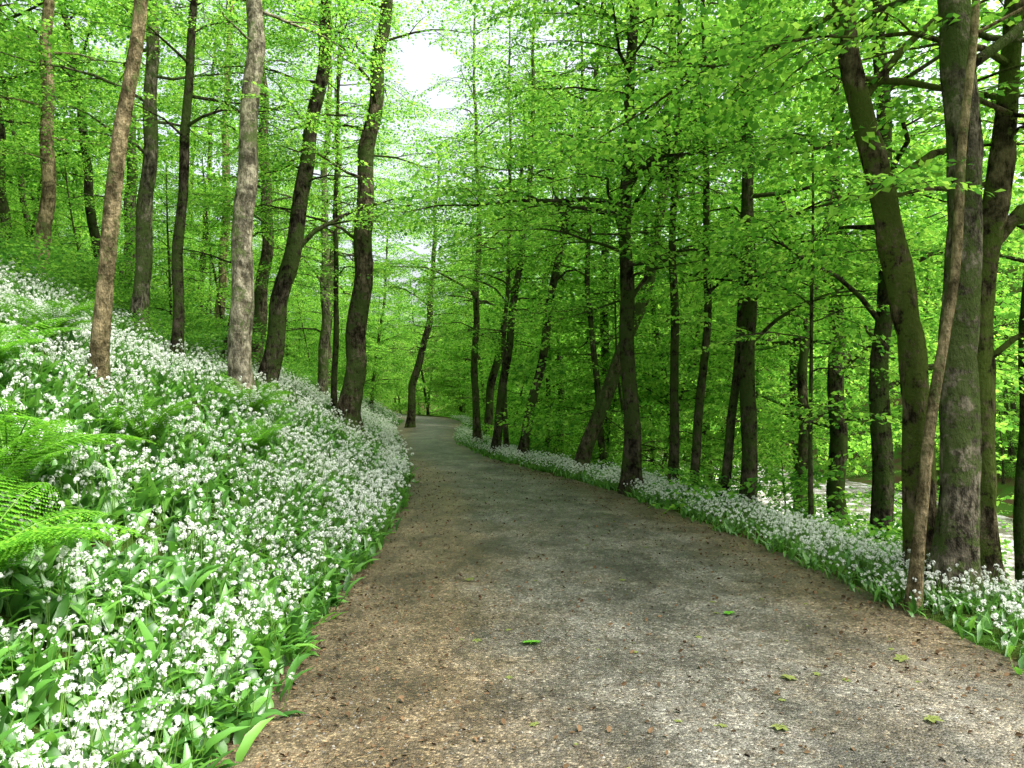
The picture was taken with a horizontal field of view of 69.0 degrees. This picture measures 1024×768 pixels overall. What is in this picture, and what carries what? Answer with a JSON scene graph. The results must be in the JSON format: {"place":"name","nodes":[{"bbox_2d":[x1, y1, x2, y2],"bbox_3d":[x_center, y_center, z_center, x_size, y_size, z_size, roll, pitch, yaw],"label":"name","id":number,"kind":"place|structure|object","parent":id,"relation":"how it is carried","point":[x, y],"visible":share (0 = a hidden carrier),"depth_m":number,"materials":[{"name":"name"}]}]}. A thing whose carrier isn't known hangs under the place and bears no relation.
{"place":"outdoors","nodes":[
{"label":"outdoors","id":0,"kind":"place"},
{"bbox_2d":[0,227,1023,763],"bbox_3d":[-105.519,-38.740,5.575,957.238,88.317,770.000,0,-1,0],"label":"ground","id":1,"kind":"structure","parent":0,"point":[1004,491],"depth_m":28.36,"materials":[{"name":"green plant"}]},
{"bbox_2d":[0,317,84,365],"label":"fern","id":2,"kind":"object","parent":1,"relation":"on","point":[4,348],"visible":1,"depth_m":6.07,"materials":[{"name":"green plant"}]},
{"bbox_2d":[0,418,86,501],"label":"fern","id":3,"kind":"object","parent":1,"relation":"on","point":[12,465],"visible":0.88,"depth_m":3.98,"materials":[{"name":"green plant"}]},
{"bbox_2d":[0,293,94,335],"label":"fern","id":4,"kind":"object","parent":1,"relation":"on","point":[61,315],"visible":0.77,"depth_m":8.71,"materials":[{"name":"green plant"}]},
{"bbox_2d":[0,465,146,574],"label":"fern","id":5,"kind":"object","parent":1,"relation":"on","point":[26,539],"visible":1,"depth_m":3.44,"materials":[{"name":"green plant"}]},
{"bbox_2d":[0,397,158,476],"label":"fern","id":6,"kind":"object","parent":1,"relation":"on","point":[68,441],"visible":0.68,"depth_m":4.38,"materials":[{"name":"green plant"}]},
{"bbox_2d":[0,0,176,278],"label":"beech tree","id":7,"kind":"object","parent":1,"relation":"on","point":[45,216],"visible":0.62,"depth_m":18.02,"materials":[{"name":"green plant"}]},
{"bbox_2d":[9,0,217,303],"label":"beech tree","id":8,"kind":"object","parent":1,"relation":"on","point":[132,206],"visible":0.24,"depth_m":24.05,"materials":[{"name":"green plant"}]},
{"bbox_2d":[81,395,208,442],"bbox_3d":[-3.330,0.365,6.542,1.154,0.366,1.069,-15,-3,8],"label":"fern","id":9,"kind":"object","parent":1,"relation":"on","point":[160,420],"visible":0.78,"depth_m":6.51,"materials":[{"name":"green plant"}]},
{"bbox_2d":[0,0,329,339],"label":"beech tree","id":10,"kind":"object","parent":1,"relation":"on","point":[140,298],"visible":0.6,"depth_m":15.94,"materials":[{"name":"leaf"},{"name":"dark bark"},{"name":"twig"}]},
{"bbox_2d":[0,312,392,767],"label":"wild garlic","id":11,"kind":"object","parent":1,"relation":"on","point":[26,701],"visible":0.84,"depth_m":4.10,"materials":[{"name":"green plant"}]},
{"bbox_2d":[25,0,371,364],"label":"beech tree","id":12,"kind":"object","parent":1,"relation":"on","point":[178,327],"visible":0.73,"depth_m":13.95,"materials":[{"name":"green plant"}]},
{"bbox_2d":[0,271,411,767],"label":"garlic foliage","id":13,"kind":"object","parent":1,"relation":"on","point":[34,579],"visible":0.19,"depth_m":5.63,"materials":[{"name":"green plant"}]},
{"bbox_2d":[0,254,418,537],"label":"wild garlic","id":14,"kind":"object","parent":1,"relation":"on","point":[311,399],"visible":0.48,"depth_m":10.48,"materials":[{"name":"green plant"}]},
{"bbox_2d":[87,0,360,400],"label":"beech tree","id":15,"kind":"object","parent":1,"relation":"on","point":[99,350],"visible":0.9,"depth_m":7.78,"materials":[{"name":"beige plant"}]},
{"bbox_2d":[117,0,353,361],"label":"beech tree","id":16,"kind":"object","parent":1,"relation":"on","point":[219,189],"visible":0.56,"depth_m":19.13,"materials":[{"name":"green plant"}]},
{"bbox_2d":[143,1,329,342],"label":"beech tree","id":17,"kind":"object","parent":1,"relation":"on","point":[223,278],"visible":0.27,"depth_m":25.99,"materials":[{"name":"green plant"}]},
{"bbox_2d":[206,374,293,412],"bbox_3d":[-3.644,0.237,10.557,1.328,0.436,1.326,0,-15,4],"label":"fern","id":18,"kind":"object","parent":1,"relation":"on","point":[260,403],"visible":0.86,"depth_m":10.42,"materials":[{"name":"green plant"}]},
{"bbox_2d":[95,0,407,399],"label":"beech tree","id":19,"kind":"object","parent":1,"relation":"on","point":[239,357],"visible":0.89,"depth_m":12.96,"materials":[{"name":"green plant"}]},
{"bbox_2d":[212,410,300,449],"bbox_3d":[-2.966,0.609,8.580,1.087,0.357,1.085,-1,13,41],"label":"fern","id":20,"kind":"object","parent":1,"relation":"on","point":[266,437],"visible":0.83,"depth_m":8.54,"materials":[{"name":"green plant"}]},
{"bbox_2d":[136,0,401,372],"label":"beech tree","id":21,"kind":"object","parent":1,"relation":"on","point":[260,298],"visible":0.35,"depth_m":21.95,"materials":[{"name":"green plant"}]},
{"bbox_2d":[124,0,456,391],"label":"beech tree","id":22,"kind":"object","parent":1,"relation":"on","point":[273,354],"visible":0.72,"depth_m":16.89,"materials":[{"name":"green plant"}]},
{"bbox_2d":[204,3,428,392],"bbox_3d":[-7.967,-8.229,31.750,9.544,18.296,7.830,1,-1,-43],"label":"beech tree","id":23,"kind":"object","parent":1,"relation":"on","point":[331,283],"visible":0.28,"depth_m":32.05,"materials":[{"name":"green plant"}]},
{"bbox_2d":[209,3,429,398],"bbox_3d":[-7.075,-7.595,26.856,8.208,17.228,7.086,0,-1,28],"label":"beech tree","id":24,"kind":"object","parent":1,"relation":"on","point":[322,380],"visible":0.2,"depth_m":26.89,"materials":[{"name":"green plant"}]},
{"bbox_2d":[258,3,420,415],"bbox_3d":[-4.590,-4.403,20.014,4.388,11.415,5.811,0,-1,0],"label":"beech tree","id":25,"kind":"object","parent":1,"relation":"on","point":[334,398],"visible":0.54,"depth_m":19.94,"materials":[{"name":"green plant"}]},
{"bbox_2d":[187,0,517,437],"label":"beech tree","id":26,"kind":"object","parent":1,"relation":"on","point":[350,397],"visible":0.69,"depth_m":17.85,"materials":[{"name":"green plant"}]},
{"bbox_2d":[346,122,498,427],"bbox_3d":[-4.238,-4.797,36.431,8.127,14.582,7.654,0,-1,-25],"label":"beech tree","id":27,"kind":"object","parent":1,"relation":"on","point":[411,411],"visible":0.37,"depth_m":35.90,"materials":[{"name":"green plant"}]},
{"bbox_2d":[345,0,593,442],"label":"beech tree","id":28,"kind":"object","parent":1,"relation":"on","point":[476,432],"visible":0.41,"depth_m":23.92,"materials":[{"name":"green plant"}]},
{"bbox_2d":[385,56,593,436],"bbox_3d":[-0.194,-4.744,28.207,7.098,14.419,7.666,1,-1,-32],"label":"beech tree","id":29,"kind":"object","parent":1,"relation":"on","point":[489,408],"visible":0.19,"depth_m":27.88,"materials":[{"name":"green plant"}]},
{"bbox_2d":[397,0,617,448],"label":"beech tree","id":30,"kind":"object","parent":1,"relation":"on","point":[502,346],"visible":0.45,"depth_m":19.85,"materials":[{"name":"green plant"}]},
{"bbox_2d":[0,214,1018,580],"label":"undergrowth","id":31,"kind":"object","parent":1,"relation":"on","point":[22,250],"visible":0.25,"depth_m":15.08,"materials":[{"name":"green plant"}]},
{"bbox_2d":[0,44,1019,591],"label":"understory saplings","id":32,"kind":"object","parent":1,"relation":"on","point":[162,232],"visible":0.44,"depth_m":19.71,"materials":[{"name":"green plant"}]},
{"bbox_2d":[0,0,1023,526],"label":"distant forest","id":33,"kind":"object","parent":1,"relation":"on","point":[456,354],"visible":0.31,"depth_m":23.12,"materials":[{"name":"green plant"}]},
{"bbox_2d":[426,0,637,453],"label":"beech tree","id":34,"kind":"object","parent":1,"relation":"on","point":[496,441],"visible":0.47,"depth_m":19.46,"materials":[{"name":"green plant"}]},
{"bbox_2d":[410,0,698,456],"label":"beech tree","id":35,"kind":"object","parent":1,"relation":"on","point":[524,444],"visible":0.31,"depth_m":17.85,"materials":[{"name":"green plant"}]},
{"bbox_2d":[461,0,701,468],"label":"beech tree","id":36,"kind":"object","parent":1,"relation":"on","point":[597,390],"visible":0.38,"depth_m":17.42,"materials":[{"name":"green plant"}]},
{"bbox_2d":[350,0,874,495],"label":"beech tree","id":37,"kind":"object","parent":1,"relation":"on","point":[632,422],"visible":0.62,"depth_m":11.19,"materials":[{"name":"green plant"}]},
{"bbox_2d":[484,0,827,471],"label":"beech tree","id":38,"kind":"object","parent":1,"relation":"on","point":[583,455],"visible":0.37,"depth_m":15.00,"materials":[{"name":"green plant"}]},
{"bbox_2d":[532,0,818,486],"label":"beech tree","id":39,"kind":"object","parent":1,"relation":"on","point":[674,449],"visible":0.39,"depth_m":12.39,"materials":[{"name":"green plant"}]},
{"bbox_2d":[448,415,1023,674],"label":"wild garlic","id":40,"kind":"object","parent":1,"relation":"on","point":[811,547],"visible":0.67,"depth_m":7.11,"materials":[{"name":"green plant"}]},
{"bbox_2d":[550,0,922,488],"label":"beech tree","id":41,"kind":"object","parent":1,"relation":"on","point":[698,422],"visible":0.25,"depth_m":12.12,"materials":[{"name":"green plant"}]},
{"bbox_2d":[581,0,936,499],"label":"beech tree","id":42,"kind":"object","parent":1,"relation":"on","point":[729,437],"visible":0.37,"depth_m":11.18,"materials":[{"name":"green plant"}]},
{"bbox_2d":[530,0,1023,569],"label":"mossy tree","id":43,"kind":"object","parent":1,"relation":"on","point":[894,254],"visible":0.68,"depth_m":6.28,"materials":[{"name":"green plant"}]},
{"bbox_2d":[533,450,1022,605],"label":"garlic foliage","id":44,"kind":"object","parent":1,"relation":"on","point":[885,548],"visible":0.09,"depth_m":7.15,"materials":[{"name":"green plant"}]},
{"bbox_2d":[565,0,1023,504],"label":"beech tree","id":45,"kind":"object","parent":1,"relation":"on","point":[748,420],"visible":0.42,"depth_m":10.78,"materials":[{"name":"green plant"}]},
{"bbox_2d":[663,99,946,525],"bbox_3d":[3.806,-0.535,9.145,3.523,5.585,3.522,0,-1,0],"label":"beech tree","id":46,"kind":"object","parent":1,"relation":"on","point":[811,410],"visible":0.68,"depth_m":8.97,"materials":[{"name":"green plant"}]},
{"bbox_2d":[654,0,1006,518],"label":"beech tree","id":47,"kind":"object","parent":1,"relation":"on","point":[802,449],"visible":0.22,"depth_m":14.87,"materials":[{"name":"green plant"}]},
{"bbox_2d":[648,459,1014,570],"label":"river rocks","id":48,"kind":"object","parent":1,"relation":"on","point":[1011,548],"depth_m":30.06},
{"bbox_2d":[667,0,1023,599],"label":"beech tree","id":49,"kind":"object","parent":1,"relation":"on","point":[956,537],"visible":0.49,"depth_m":5.71,"materials":[{"name":"brown plant"}]},
{"bbox_2d":[669,0,1023,594],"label":"mossy tree","id":50,"kind":"object","parent":1,"relation":"on","point":[999,224],"visible":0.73,"depth_m":6.36,"materials":[{"name":"green plant"}]},
{"bbox_2d":[672,0,1023,546],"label":"beech tree","id":51,"kind":"object","parent":1,"relation":"on","point":[883,488],"visible":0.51,"depth_m":8.74,"materials":[{"name":"green plant"}]},
{"bbox_2d":[672,0,1023,612],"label":"ash sapling","id":52,"kind":"object","parent":1,"relation":"on","point":[917,560],"visible":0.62,"depth_m":5.47,"materials":[{"name":"plant"}]},
{"bbox_2d":[793,0,1023,599],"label":"beech tree","id":53,"kind":"object","parent":1,"relation":"on","point":[1018,522],"visible":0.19,"depth_m":9.54,"materials":[{"name":"green plant"}]},
{"bbox_2d":[0,0,1023,344],"label":"sky","id":54,"kind":"structure","parent":0,"point":[419,61],"materials":[{"name":"white"}]},
{"bbox_2d":[209,414,1023,767],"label":"gravel path","id":55,"kind":"structure","parent":0,"point":[907,736],"depth_m":4.45,"materials":[{"name":"grey gravel"}]},
{"bbox_2d":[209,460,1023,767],"bbox_3d":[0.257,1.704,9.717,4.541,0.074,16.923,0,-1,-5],"label":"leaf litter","id":56,"kind":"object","parent":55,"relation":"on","point":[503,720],"visible":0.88,"depth_m":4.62,"materials":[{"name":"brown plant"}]},
{"bbox_2d":[461,501,944,767],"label":"fallen leaves","id":57,"kind":"object","parent":55,"relation":"on","point":[900,658],"visible":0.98,"depth_m":4.10,"materials":[{"name":"green plant"}]},
{"bbox_2d":[565,450,1014,590],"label":"river","id":58,"kind":"structure","parent":0,"point":[1003,533],"depth_m":33.71,"materials":[{"name":"liquid"}]}
]}

